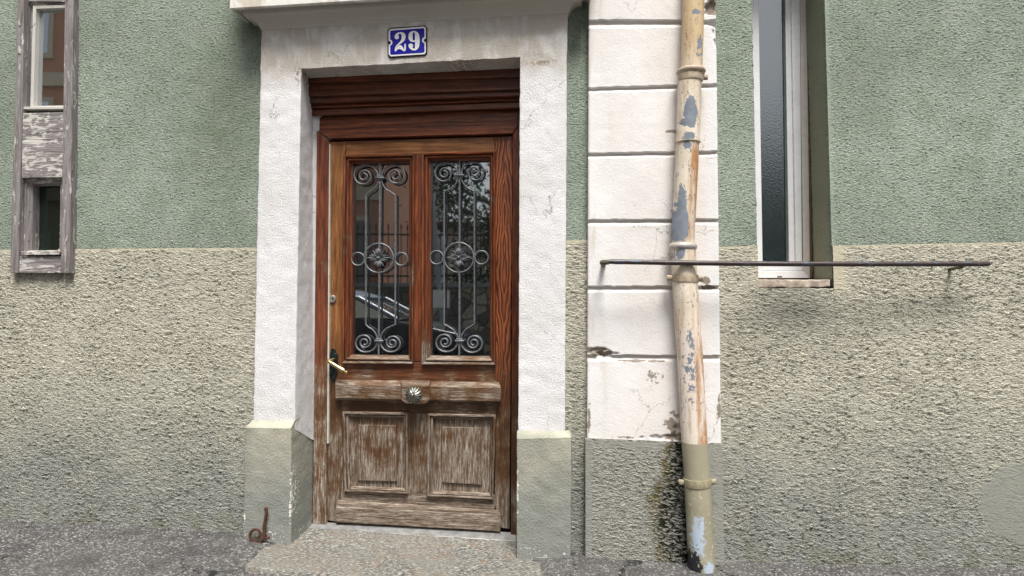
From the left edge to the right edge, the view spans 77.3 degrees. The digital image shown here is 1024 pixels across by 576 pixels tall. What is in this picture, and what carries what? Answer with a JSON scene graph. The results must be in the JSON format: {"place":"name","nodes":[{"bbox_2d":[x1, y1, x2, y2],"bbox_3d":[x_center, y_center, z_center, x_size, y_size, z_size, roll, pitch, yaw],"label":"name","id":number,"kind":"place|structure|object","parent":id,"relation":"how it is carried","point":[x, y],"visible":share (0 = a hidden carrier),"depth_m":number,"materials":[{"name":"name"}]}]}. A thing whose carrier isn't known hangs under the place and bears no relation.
{"place":"outdoors","nodes":[
{"label":"outdoors","id":0,"kind":"place"},
{"bbox_2d":[0,520,1023,575],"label":"asphalt pavement","id":1,"kind":"structure","parent":0,"point":[50,549],"depth_m":3.08,"materials":[{"name":"grey asphalt"}]},
{"bbox_2d":[245,528,542,575],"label":"doorstep","id":2,"kind":"object","parent":1,"relation":"on","point":[324,552],"visible":1,"depth_m":3.14,"materials":[{"name":"stone"}]},
{"bbox_2d":[0,0,1023,566],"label":"house","id":3,"kind":"structure","parent":1,"relation":"on","point":[296,268],"depth_m":3.38,"materials":[{"name":"green paint"}]},
{"bbox_2d":[10,0,79,273],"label":"timber window","id":4,"kind":"structure","parent":3,"relation":"in","point":[45,151],"depth_m":3.59,"materials":[{"name":"grey wood"}]},
{"bbox_2d":[248,507,269,542],"bbox_3d":[-1.301,1.229,3.318,0.111,0.188,0.057,0,-2,6],"label":"boot scraper","id":5,"kind":"object","parent":3,"relation":"attached to","point":[263,535],"visible":1,"depth_m":3.29,"materials":[{"name":"brown metal"}]},
{"bbox_2d":[388,26,427,57],"bbox_3d":[-0.549,-1.292,3.360,0.216,0.166,0.009,0,-2,6],"label":"number plate","id":6,"kind":"object","parent":3,"relation":"attached to","point":[410,41],"visible":1,"depth_m":3.36,"materials":[{"name":"blue metal"}]},
{"bbox_2d":[327,136,512,530],"bbox_3d":[-0.538,0.234,3.503,1.066,2.183,0.225,0,-2,6],"label":"door","id":7,"kind":"structure","parent":3,"relation":"in","point":[420,361],"depth_m":3.54,"materials":[{"name":"brown wood"}]},
{"bbox_2d":[667,0,716,573],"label":"downpipe","id":8,"kind":"object","parent":3,"relation":"attached to","point":[697,481],"visible":0.99,"depth_m":3.07,"materials":[{"name":"metal"}]},
{"bbox_2d":[752,0,829,287],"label":"plastic window","id":9,"kind":"structure","parent":3,"relation":"in","point":[783,171],"depth_m":3.47,"materials":[{"name":"plastic"}]},
{"bbox_2d":[600,259,990,270],"bbox_3d":[1.328,-0.110,3.081,1.806,0.040,0.177,0,-2,4],"label":"iron bar","id":10,"kind":"object","parent":3,"relation":"attached to","point":[954,265],"visible":1,"depth_m":3.02,"materials":[{"name":"paint"}]}
]}

